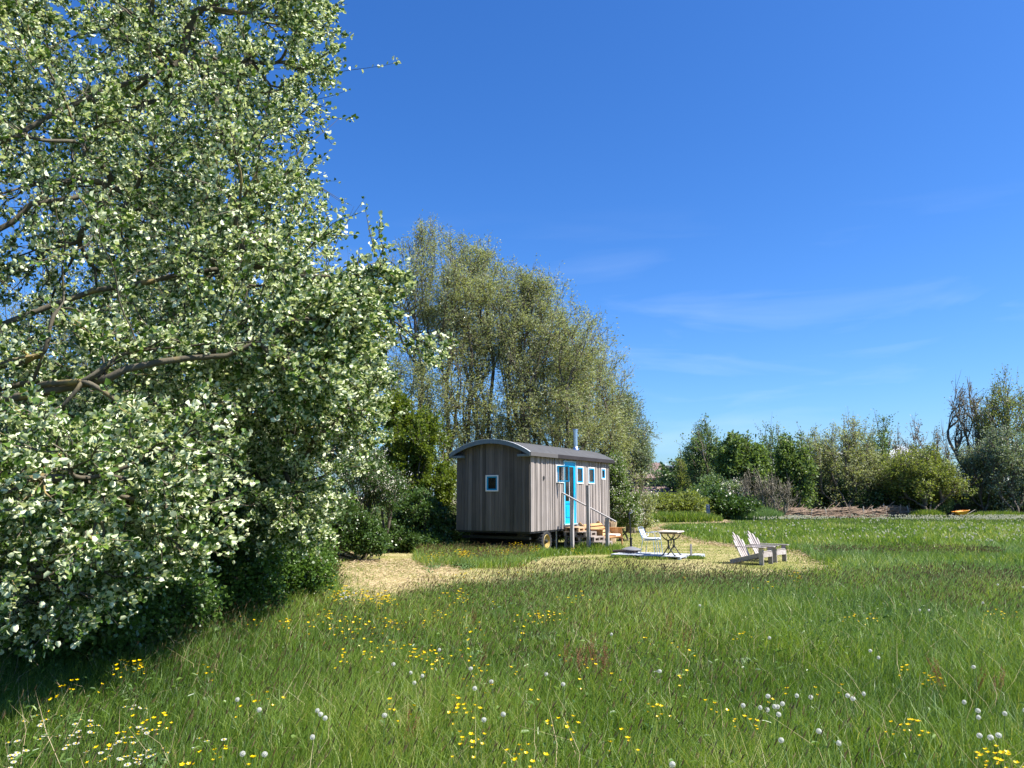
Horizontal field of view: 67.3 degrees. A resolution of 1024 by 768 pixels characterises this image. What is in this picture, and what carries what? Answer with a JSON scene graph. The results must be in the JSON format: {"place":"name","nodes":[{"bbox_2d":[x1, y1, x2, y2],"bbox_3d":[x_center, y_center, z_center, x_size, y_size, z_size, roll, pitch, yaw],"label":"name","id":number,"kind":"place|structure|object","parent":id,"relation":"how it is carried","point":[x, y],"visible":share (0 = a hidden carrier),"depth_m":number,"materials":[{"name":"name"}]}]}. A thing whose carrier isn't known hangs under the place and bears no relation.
{"place":"outdoors","nodes":[
{"label":"outdoors","id":0,"kind":"place"},
{"bbox_2d":[0,496,1023,767],"bbox_3d":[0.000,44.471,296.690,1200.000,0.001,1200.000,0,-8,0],"label":"ground","id":1,"kind":"structure","parent":0,"point":[454,660],"depth_m":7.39,"materials":[{"name":"green plant"}]},
{"bbox_2d":[0,362,135,439],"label":"thicket","id":2,"kind":"object","parent":1,"relation":"on","point":[15,379],"visible":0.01,"depth_m":21.90,"materials":[{"name":"green plant"}]},
{"bbox_2d":[0,494,158,666],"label":"bank shrub","id":3,"kind":"object","parent":1,"relation":"on","point":[112,636],"visible":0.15,"depth_m":7.45,"materials":[{"name":"green plant"}]},
{"bbox_2d":[0,145,216,431],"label":"willow","id":4,"kind":"object","parent":1,"relation":"on","point":[84,364],"visible":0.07,"depth_m":29.84,"materials":[{"name":"green plant"}]},
{"bbox_2d":[141,721,164,767],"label":"buttercup","id":5,"kind":"object","parent":1,"relation":"on","point":[158,762],"visible":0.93,"depth_m":4.69,"materials":[{"name":"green plant"}]},
{"bbox_2d":[83,468,239,654],"bbox_3d":[-4.592,1.872,9.110,2.791,2.364,2.572,0,-8,0],"label":"bank shrub","id":6,"kind":"object","parent":1,"relation":"on","point":[197,600],"visible":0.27,"depth_m":8.48,"materials":[{"name":"green plant"}]},
{"bbox_2d":[151,712,172,763],"bbox_3d":[-2.180,2.218,4.789,0.131,0.339,0.128,2,-9,-16],"label":"buttercup","id":7,"kind":"object","parent":1,"relation":"on","point":[162,749],"visible":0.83,"depth_m":4.78,"materials":[{"name":"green plant"}]},
{"bbox_2d":[0,144,395,522],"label":"white poplar","id":8,"kind":"object","parent":1,"relation":"on","point":[74,287],"depth_m":16.25,"materials":[{"name":"green plant"}]},
{"bbox_2d":[0,0,410,565],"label":"white poplar","id":9,"kind":"object","parent":1,"relation":"on","point":[281,458],"visible":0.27,"depth_m":10.15,"materials":[{"name":"green plant"}]},
{"bbox_2d":[0,0,458,661],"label":"white poplar","id":10,"kind":"object","parent":1,"relation":"on","point":[74,476],"visible":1,"depth_m":7.68,"materials":[{"name":"green plant"}]},
{"bbox_2d":[114,434,359,529],"bbox_3d":[-7.381,2.681,18.762,7.379,3.508,3.369,0,-8,0],"label":"thicket","id":11,"kind":"object","parent":1,"relation":"on","point":[341,516],"depth_m":18.68,"materials":[{"name":"green plant"}]},
{"bbox_2d":[188,479,295,620],"bbox_3d":[-4.093,2.204,10.679,2.183,2.150,2.311,2,-8,-14],"label":"bank shrub","id":12,"kind":"object","parent":1,"relation":"on","point":[251,577],"visible":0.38,"depth_m":10.00,"materials":[{"name":"green plant"}]},
{"bbox_2d":[230,481,342,601],"bbox_3d":[-3.825,2.319,12.616,2.903,2.528,1.998,-3,-9,21],"label":"bank shrub","id":13,"kind":"object","parent":1,"relation":"on","point":[312,573],"visible":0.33,"depth_m":11.67,"materials":[{"name":"green plant"}]},
{"bbox_2d":[232,249,412,496],"bbox_3d":[-9.462,-0.067,33.961,10.843,13.312,6.666,0,-8,0],"label":"willow","id":14,"kind":"object","parent":1,"relation":"on","point":[392,356],"depth_m":34.11,"materials":[{"name":"green plant"}]},
{"bbox_2d":[315,520,342,577],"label":"bank shrub","id":15,"kind":"object","parent":1,"relation":"on","point":[325,548],"visible":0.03,"depth_m":15.41,"materials":[{"name":"green plant"}]},
{"bbox_2d":[400,705,419,764],"bbox_3d":[-0.659,2.232,4.835,0.070,0.390,0.106,25,-24,-34],"label":"sorrel","id":16,"kind":"object","parent":1,"relation":"on","point":[410,728],"visible":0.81,"depth_m":4.86,"materials":[{"name":"plant"}]},
{"bbox_2d":[365,385,456,512],"bbox_3d":[-3.524,2.710,26.355,3.853,5.605,3.006,0,-8,0],"label":"field maple","id":17,"kind":"object","parent":1,"relation":"on","point":[414,454],"visible":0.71,"depth_m":25.86,"materials":[{"name":"green plant"}]},
{"bbox_2d":[373,482,459,552],"bbox_3d":[-3.057,4.126,23.680,3.083,2.165,2.794,0,-8,0],"label":"elder bush","id":18,"kind":"object","parent":1,"relation":"on","point":[430,519],"visible":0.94,"depth_m":23.21,"materials":[{"name":"green plant"}]},
{"bbox_2d":[364,209,501,494],"bbox_3d":[-3.154,-0.649,30.337,5.766,13.451,5.644,0,-8,0],"label":"willow","id":19,"kind":"object","parent":1,"relation":"on","point":[418,372],"visible":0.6,"depth_m":29.94,"materials":[{"name":"green plant"}]},
{"bbox_2d":[443,491,456,543],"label":"hawthorn bush","id":20,"kind":"object","parent":1,"relation":"on","point":[453,504],"visible":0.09,"depth_m":25.84,"materials":[{"name":"green plant"}]},
{"bbox_2d":[412,230,576,446],"bbox_3d":[-0.514,-0.238,31.024,7.116,12.837,6.610,0,-8,0],"label":"willow","id":21,"kind":"object","parent":1,"relation":"on","point":[483,353],"visible":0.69,"depth_m":30.56,"materials":[{"name":"green plant"}]},
{"bbox_2d":[452,532,563,543],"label":"wheels","id":22,"kind":"object","parent":1,"relation":"on","point":[458,537],"visible":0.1,"depth_m":26.67,"materials":[{"name":"black rubber"}]},
{"bbox_2d":[0,541,1023,767],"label":"seed heads","id":23,"kind":"object","parent":1,"relation":"on","point":[981,549],"visible":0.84,"depth_m":9.10,"materials":[{"name":"plant"}]},
{"bbox_2d":[0,563,1023,767],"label":"meadow weeds","id":24,"kind":"object","parent":1,"relation":"on","point":[293,735],"visible":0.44,"depth_m":6.93,"materials":[{"name":"green plant"}]},
{"bbox_2d":[0,565,1023,767],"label":"dead stalks","id":25,"kind":"object","parent":1,"relation":"on","point":[558,663],"visible":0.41,"depth_m":6.91,"materials":[{"name":"beige plant"}]},
{"bbox_2d":[394,265,644,476],"bbox_3d":[0.329,0.152,34.928,11.688,13.240,4.053,0,-8,0],"label":"willow","id":26,"kind":"object","parent":1,"relation":"on","point":[459,440],"visible":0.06,"depth_m":34.59,"materials":[{"name":"green plant"}]},
{"bbox_2d":[303,543,797,621],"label":"buttercup drifts","id":27,"kind":"object","parent":1,"relation":"on","point":[463,565],"visible":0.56,"depth_m":11.59,"materials":[{"name":"green plant"}]},
{"bbox_2d":[481,253,623,453],"bbox_3d":[1.646,0.321,30.581,5.828,11.577,5.348,0,-8,0],"label":"willow","id":28,"kind":"object","parent":1,"relation":"on","point":[569,366],"visible":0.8,"depth_m":29.93,"materials":[{"name":"green plant"}]},
{"bbox_2d":[336,519,832,610],"bbox_3d":[4.986,6.235,31.612,13.894,0.354,44.414,-3,-9,17],"label":"cut hay","id":29,"kind":"object","parent":1,"relation":"on","point":[386,563],"visible":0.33,"depth_m":17.07},
{"bbox_2d":[538,306,651,487],"bbox_3d":[3.610,1.428,31.937,4.658,9.801,4.550,-7,-11,41],"label":"willow","id":30,"kind":"object","parent":1,"relation":"on","point":[620,443],"visible":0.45,"depth_m":31.57,"materials":[{"name":"green plant"}]},
{"bbox_2d":[633,487,676,494],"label":"lean to","id":31,"kind":"object","parent":1,"relation":"on","point":[652,489],"visible":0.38,"depth_m":84.27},
{"bbox_2d":[673,448,692,494],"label":"bush","id":32,"kind":"object","parent":1,"relation":"on","point":[680,476],"visible":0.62,"depth_m":65.66,"materials":[{"name":"green plant"}]},
{"bbox_2d":[646,486,720,514],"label":"hedge bush","id":33,"kind":"object","parent":1,"relation":"on","point":[689,501],"visible":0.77,"depth_m":51.34,"materials":[{"name":"green plant"}]},
{"bbox_2d":[674,412,725,490],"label":"alder","id":34,"kind":"object","parent":1,"relation":"on","point":[696,446],"visible":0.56,"depth_m":62.32,"materials":[{"name":"green plant"}]},
{"bbox_2d":[679,481,735,516],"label":"hedge bush","id":35,"kind":"object","parent":1,"relation":"on","point":[715,491],"visible":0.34,"depth_m":53.18,"materials":[{"name":"green plant"}]},
{"bbox_2d":[692,470,735,515],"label":"hedge bush","id":36,"kind":"object","parent":1,"relation":"on","point":[709,479],"visible":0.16,"depth_m":57.00,"materials":[{"name":"green plant"}]},
{"bbox_2d":[711,478,746,499],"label":"hawthorn bush","id":37,"kind":"object","parent":1,"relation":"on","point":[737,489],"visible":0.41,"depth_m":55.19,"materials":[{"name":"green plant"}]},
{"bbox_2d":[646,453,815,504],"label":"tree","id":38,"kind":"object","parent":1,"relation":"on","point":[666,475],"visible":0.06,"depth_m":81.18,"materials":[{"name":"green plant"}]},
{"bbox_2d":[711,490,764,519],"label":"hedge bush","id":39,"kind":"object","parent":1,"relation":"on","point":[734,504],"visible":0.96,"depth_m":52.48,"materials":[{"name":"green plant"}]},
{"bbox_2d":[703,429,776,499],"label":"maple","id":40,"kind":"object","parent":1,"relation":"on","point":[737,456],"visible":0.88,"depth_m":57.98,"materials":[{"name":"green plant"}]},
{"bbox_2d":[727,506,784,519],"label":"tall pale grass","id":41,"kind":"structure","parent":1,"relation":"on","point":[768,512],"depth_m":52.26,"materials":[{"name":"green plant"}]},
{"bbox_2d":[740,466,774,507],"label":"dead bush","id":42,"kind":"object","parent":1,"relation":"on","point":[746,482],"visible":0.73,"depth_m":54.67,"materials":[{"name":"grey plant"}]},
{"bbox_2d":[753,417,785,506],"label":"field elm","id":43,"kind":"object","parent":1,"relation":"on","point":[770,448],"visible":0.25,"depth_m":68.58,"materials":[{"name":"green plant"}]},
{"bbox_2d":[754,471,801,514],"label":"dead bush","id":44,"kind":"object","parent":1,"relation":"on","point":[771,499],"visible":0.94,"depth_m":54.59,"materials":[{"name":"grey plant"}]},
{"bbox_2d":[770,426,822,508],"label":"maple","id":45,"kind":"object","parent":1,"relation":"on","point":[790,461],"visible":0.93,"depth_m":58.81,"materials":[{"name":"green plant"}]},
{"bbox_2d":[776,476,838,510],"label":"hedge bush","id":46,"kind":"object","parent":1,"relation":"on","point":[821,499],"visible":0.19,"depth_m":61.80,"materials":[{"name":"green plant"}]},
{"bbox_2d":[795,412,894,509],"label":"pollard willow","id":47,"kind":"object","parent":1,"relation":"on","point":[855,464],"visible":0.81,"depth_m":60.59,"materials":[{"name":"green plant"}]},
{"bbox_2d":[775,501,915,518],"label":"brush fence","id":48,"kind":"object","parent":1,"relation":"on","point":[854,510],"visible":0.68,"depth_m":56.74,"materials":[{"name":"brown wood"}]},
{"bbox_2d":[774,449,917,505],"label":"tree","id":49,"kind":"object","parent":1,"relation":"on","point":[839,474],"depth_m":78.80,"materials":[{"name":"green plant"}]},
{"bbox_2d":[823,478,887,509],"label":"hedge bush","id":50,"kind":"object","parent":1,"relation":"on","point":[865,496],"visible":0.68,"depth_m":60.12,"materials":[{"name":"green plant"}]},
{"bbox_2d":[687,514,1023,543],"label":"dandelion band","id":51,"kind":"object","parent":1,"relation":"on","point":[955,517],"visible":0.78,"depth_m":48.38,"materials":[{"name":"green plant"}]},
{"bbox_2d":[859,409,898,484],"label":"alder","id":52,"kind":"object","parent":1,"relation":"on","point":[883,444],"visible":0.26,"depth_m":66.50,"materials":[{"name":"green plant"}]},
{"bbox_2d":[888,423,910,462],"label":"young alder","id":53,"kind":"object","parent":1,"relation":"on","point":[898,443],"visible":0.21,"depth_m":64.38,"materials":[{"name":"green plant"}]},
{"bbox_2d":[869,478,938,509],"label":"hedge bush","id":54,"kind":"object","parent":1,"relation":"on","point":[889,500],"visible":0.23,"depth_m":59.98,"materials":[{"name":"green plant"}]},
{"bbox_2d":[902,413,935,459],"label":"young alder","id":55,"kind":"object","parent":1,"relation":"on","point":[917,437],"visible":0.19,"depth_m":64.54,"materials":[{"name":"green plant"}]},
{"bbox_2d":[872,440,979,514],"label":"sallow","id":56,"kind":"object","parent":1,"relation":"on","point":[931,468],"visible":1,"depth_m":58.23,"materials":[{"name":"green plant"}]},
{"bbox_2d":[898,486,956,513],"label":"hedge bush","id":57,"kind":"object","parent":1,"relation":"on","point":[944,508],"visible":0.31,"depth_m":58.89,"materials":[{"name":"green plant"}]},
{"bbox_2d":[908,508,946,517],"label":"hedge verge","id":58,"kind":"structure","parent":1,"relation":"on","point":[920,512],"depth_m":56.51,"materials":[{"name":"green plant"}]},
{"bbox_2d":[925,655,946,692],"bbox_3d":[3.519,2.425,6.350,0.066,0.390,0.100,-15,-13,-10],"label":"sorrel","id":59,"kind":"object","parent":1,"relation":"on","point":[935,671],"visible":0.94,"depth_m":6.36,"materials":[{"name":"plant"}]},
{"bbox_2d":[931,422,954,498],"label":"young alder","id":60,"kind":"object","parent":1,"relation":"on","point":[947,443],"visible":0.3,"depth_m":65.12,"materials":[{"name":"green plant"}]},
{"bbox_2d":[952,509,973,516],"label":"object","id":61,"kind":"object","parent":1,"relation":"on","point":[960,512],"visible":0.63,"depth_m":56.52,"materials":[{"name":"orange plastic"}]},
{"bbox_2d":[941,372,999,511],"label":"bare poplar","id":62,"kind":"object","parent":1,"relation":"on","point":[959,414],"visible":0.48,"depth_m":69.03,"materials":[{"name":"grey plant"}]},
{"bbox_2d":[944,438,1008,511],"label":"grey sallow","id":63,"kind":"object","parent":1,"relation":"on","point":[968,461],"visible":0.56,"depth_m":60.09,"materials":[{"name":"green plant"}]},
{"bbox_2d":[972,666,986,705],"bbox_3d":[3.741,2.439,6.176,0.062,0.390,0.093,18,7,30],"label":"sorrel","id":64,"kind":"object","parent":1,"relation":"on","point":[979,687],"visible":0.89,"depth_m":6.18,"materials":[{"name":"plant"}]},
{"bbox_2d":[958,479,1021,513],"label":"hedge bush","id":65,"kind":"object","parent":1,"relation":"on","point":[974,506],"visible":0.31,"depth_m":62.09,"materials":[{"name":"green plant"}]},
{"bbox_2d":[962,363,1023,511],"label":"tall poplar","id":66,"kind":"object","parent":1,"relation":"on","point":[1006,407],"visible":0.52,"depth_m":66.55,"materials":[{"name":"green plant"}]},
{"bbox_2d":[965,510,1023,517],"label":"hedge verge","id":67,"kind":"structure","parent":1,"relation":"on","point":[1008,512],"depth_m":56.59,"materials":[{"name":"green plant"}]},
{"bbox_2d":[972,421,1023,512],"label":"grey sallow","id":68,"kind":"object","parent":1,"relation":"on","point":[1002,453],"visible":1,"depth_m":58.31,"materials":[{"name":"green plant"}]},
{"bbox_2d":[993,664,1004,696],"bbox_3d":[3.894,2.432,6.155,0.100,0.390,0.066,18,-14,6],"label":"sorrel","id":69,"kind":"object","parent":1,"relation":"on","point":[1002,678],"visible":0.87,"depth_m":6.18,"materials":[{"name":"plant"}]},
{"bbox_2d":[0,0,1023,494],"label":"sky","id":70,"kind":"structure","parent":0,"point":[809,213],"materials":[{"name":"blue"}]},
{"bbox_2d":[338,521,821,607],"bbox_3d":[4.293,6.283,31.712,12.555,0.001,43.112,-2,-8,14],"label":"mown lawn","id":71,"kind":"structure","parent":0,"point":[721,557],"depth_m":19.19,"materials":[{"name":"beige plant"}]},
{"bbox_2d":[328,485,396,560],"bbox_3d":[-4.387,3.611,20.193,2.732,2.065,1.885,0,-8,0],"label":"bramble bush","id":72,"kind":"object","parent":71,"relation":"on","point":[360,535],"visible":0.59,"depth_m":19.73,"materials":[{"name":"green plant"}]},
{"bbox_2d":[328,427,410,557],"bbox_3d":[-3.952,2.879,21.420,2.285,3.863,2.533,6,-10,-34],"label":"hawthorn bush","id":73,"kind":"object","parent":71,"relation":"on","point":[382,481],"visible":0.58,"depth_m":21.00,"materials":[{"name":"green plant"}]},
{"bbox_2d":[449,429,614,549],"bbox_3d":[0.977,3.377,25.322,3.058,3.978,6.462,-5,-9,29],"label":"shepherd hut","id":74,"kind":"object","parent":71,"relation":"on","point":[508,492],"visible":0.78,"depth_m":23.08,"materials":[{"name":"grey wood"}]},
{"bbox_2d":[485,475,498,490],"bbox_3d":[-0.587,2.944,22.815,0.430,0.480,0.070,-5,-9,29],"label":"window","id":75,"kind":"structure","parent":74,"relation":"in","point":[487,476],"depth_m":22.80,"materials":[{"name":"white paint"}]},
{"bbox_2d":[556,465,568,482],"bbox_3d":[1.532,2.810,23.916,0.463,0.620,0.508,0,-8,-1],"label":"window","id":76,"kind":"structure","parent":74,"relation":"in","point":[557,466],"depth_m":23.71,"materials":[{"name":"white paint"}]},
{"bbox_2d":[565,462,575,523],"bbox_3d":[1.839,3.455,24.466,0.092,1.934,0.826,-5,-9,29],"label":"door","id":77,"kind":"structure","parent":74,"relation":"in","point":[571,464],"depth_m":24.47,"materials":[{"name":"blue paint"}]},
{"bbox_2d":[576,466,583,483],"bbox_3d":[2.170,3.005,25.234,0.153,0.630,0.520,-5,-9,29],"label":"window","id":78,"kind":"structure","parent":74,"relation":"in","point":[578,468],"depth_m":25.34,"materials":[{"name":"white paint"}]},
{"bbox_2d":[588,467,594,483],"bbox_3d":[2.637,3.123,26.051,0.153,0.630,0.540,-5,-9,29],"label":"window","id":79,"kind":"structure","parent":74,"relation":"in","point":[589,468],"depth_m":26.19,"materials":[{"name":"white paint"}]},
{"bbox_2d":[572,541,587,549],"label":"grass tuft","id":80,"kind":"object","parent":71,"relation":"on","point":[582,545],"visible":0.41,"depth_m":23.27,"materials":[{"name":"green plant"}]},
{"bbox_2d":[562,485,615,548],"bbox_3d":[2.306,4.121,23.374,1.782,2.070,0.200,-5,-9,29],"label":"handrail","id":81,"kind":"object","parent":71,"relation":"on","point":[588,530],"visible":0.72,"depth_m":23.33,"materials":[{"name":"grey wood"}]},
{"bbox_2d":[587,539,607,551],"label":"grass tuft","id":82,"kind":"object","parent":71,"relation":"on","point":[596,546],"visible":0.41,"depth_m":22.98,"materials":[{"name":"green plant"}]},
{"bbox_2d":[578,521,623,543],"bbox_3d":[2.905,4.916,25.121,0.930,0.835,1.780,-5,-9,29],"label":"lounge bench","id":83,"kind":"object","parent":71,"relation":"on","point":[600,529],"visible":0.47,"depth_m":25.58,"materials":[{"name":"orange wood"}]},
{"bbox_2d":[604,521,616,542],"bbox_3d":[3.372,5.076,26.246,0.439,0.841,0.449,0,-8,0],"label":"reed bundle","id":84,"kind":"object","parent":71,"relation":"on","point":[612,524],"visible":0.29,"depth_m":26.10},
{"bbox_2d":[605,554,639,558],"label":"grass tuft","id":85,"kind":"object","parent":71,"relation":"on","point":[623,556],"visible":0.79,"depth_m":20.80,"materials":[{"name":"green plant"}]},
{"bbox_2d":[605,446,657,540],"bbox_3d":[4.146,4.127,29.139,2.498,3.589,2.056,-8,-11,43],"label":"hawthorn bush","id":86,"kind":"object","parent":71,"relation":"on","point":[623,501],"visible":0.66,"depth_m":28.85,"materials":[{"name":"green plant"}]},
{"bbox_2d":[622,510,640,551],"bbox_3d":[3.470,4.321,22.477,0.600,1.258,0.600,0,-8,0],"label":"parasol stand","id":87,"kind":"object","parent":71,"relation":"on","point":[630,547],"visible":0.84,"depth_m":22.39,"materials":[{"name":"black metal"}]},
{"bbox_2d":[611,552,652,557],"bbox_3d":[3.382,4.772,21.407,0.914,0.120,1.080,-5,-9,29],"label":"deck pallet","id":88,"kind":"object","parent":71,"relation":"on","point":[642,554],"visible":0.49,"depth_m":21.18,"materials":[{"name":"white wood"}]},
{"bbox_2d":[612,549,637,552],"bbox_3d":[3.150,4.656,21.408,0.738,0.090,0.115,-5,-10,31],"label":"log","id":89,"kind":"object","parent":88,"relation":"on","point":[624,551],"visible":1,"depth_m":21.37,"materials":[{"name":"wood"}]},
{"bbox_2d":[607,388,661,532],"bbox_3d":[5.502,3.329,34.777,2.954,6.785,2.826,-6,-10,36],"label":"grey willow","id":90,"kind":"object","parent":71,"relation":"on","point":[644,459],"visible":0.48,"depth_m":34.45,"materials":[{"name":"green plant"}]},
{"bbox_2d":[634,484,659,531],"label":"hawthorn bush","id":91,"kind":"object","parent":71,"relation":"on","point":[648,510],"visible":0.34,"depth_m":35.13,"materials":[{"name":"green plant"}]},
{"bbox_2d":[635,555,675,559],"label":"grass tuft","id":92,"kind":"object","parent":71,"relation":"on","point":[651,557],"visible":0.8,"depth_m":20.36,"materials":[{"name":"green plant"}]},
{"bbox_2d":[644,553,689,559],"bbox_3d":[4.250,4.704,20.936,1.014,0.120,1.100,-5,-9,29],"label":"deck pallet","id":93,"kind":"object","parent":71,"relation":"on","point":[683,556],"visible":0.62,"depth_m":20.64,"materials":[{"name":"white wood"}]},
{"bbox_2d":[638,527,662,554],"bbox_3d":[3.810,4.315,21.207,0.567,0.733,0.462,-5,-9,29],"label":"garden chair","id":94,"kind":"object","parent":93,"relation":"on","point":[643,533],"visible":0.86,"depth_m":21.21,"materials":[{"name":"metal"}]},
{"bbox_2d":[657,530,683,555],"bbox_3d":[4.286,4.293,20.709,0.560,0.661,0.600,-5,-9,29],"label":"bistro table","id":95,"kind":"object","parent":93,"relation":"on","point":[667,532],"visible":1,"depth_m":20.57,"materials":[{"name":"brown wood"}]},
{"bbox_2d":[642,509,723,521],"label":"hedge verge","id":96,"kind":"structure","parent":71,"relation":"on","point":[678,516],"depth_m":47.99,"materials":[{"name":"green plant"}]},
{"bbox_2d":[730,532,775,565],"bbox_3d":[5.965,4.094,19.162,1.001,0.774,0.670,-7,-11,42],"label":"adirondack chair","id":97,"kind":"object","parent":71,"relation":"on","point":[740,546],"visible":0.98,"depth_m":19.08,"materials":[{"name":"white wood"}]},
{"bbox_2d":[747,531,788,562],"bbox_3d":[6.568,4.201,19.907,0.670,0.774,1.001,8,-11,-44],"label":"adirondack chair","id":98,"kind":"object","parent":71,"relation":"on","point":[752,540],"visible":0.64,"depth_m":19.81,"materials":[{"name":"white wood"}]},
{"bbox_2d":[626,462,664,487],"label":"barn","id":99,"kind":"structure","parent":0,"point":[653,477],"depth_m":91.47,"materials":[{"name":"ceramic"}]},
{"bbox_2d":[504,539,1023,767],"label":"blue grass","id":100,"kind":"structure","parent":0,"point":[810,549],"depth_m":9.57,"materials":[{"name":"plant"}]},
{"bbox_2d":[946,494,975,514],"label":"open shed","id":101,"kind":"structure","parent":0,"point":[957,507],"depth_m":65.28,"materials":[{"name":"brown wood"}]},
{"bbox_3d":[2.150,5.104,23.993,0.774,0.140,0.820,-5,-9,29],"label":"pallet","id":102,"kind":"object","parent":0,"visible":0},
{"bbox_2d":[564,540,581,545],"bbox_3d":[2.058,4.968,24.053,0.574,0.140,0.800,-5,-9,29],"label":"pallet","id":103,"kind":"object","parent":102,"relation":"on","point":[577,542],"visible":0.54,"depth_m":23.83,"materials":[{"name":"grey wood"}]},
{"bbox_2d":[564,536,604,541],"bbox_3d":[2.269,4.815,23.990,1.004,0.140,0.840,-5,-9,29],"label":"pallet","id":104,"kind":"object","parent":103,"relation":"on","point":[578,538],"visible":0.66,"depth_m":23.75,"materials":[{"name":"beige wood"}]},
{"bbox_2d":[564,531,596,536],"bbox_3d":[2.139,4.680,24.055,0.754,0.140,0.830,-5,-9,29],"label":"pallet","id":105,"kind":"object","parent":104,"relation":"on","point":[583,532],"visible":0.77,"depth_m":23.93,"materials":[{"name":"beige wood"}]},
{"bbox_2d":[565,526,585,531],"bbox_3d":[2.046,4.555,24.154,0.474,0.130,0.820,-5,-9,29],"label":"pallet","id":106,"kind":"object","parent":105,"relation":"on","point":[579,528],"visible":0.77,"depth_m":23.91,"materials":[{"name":"brown wood"}]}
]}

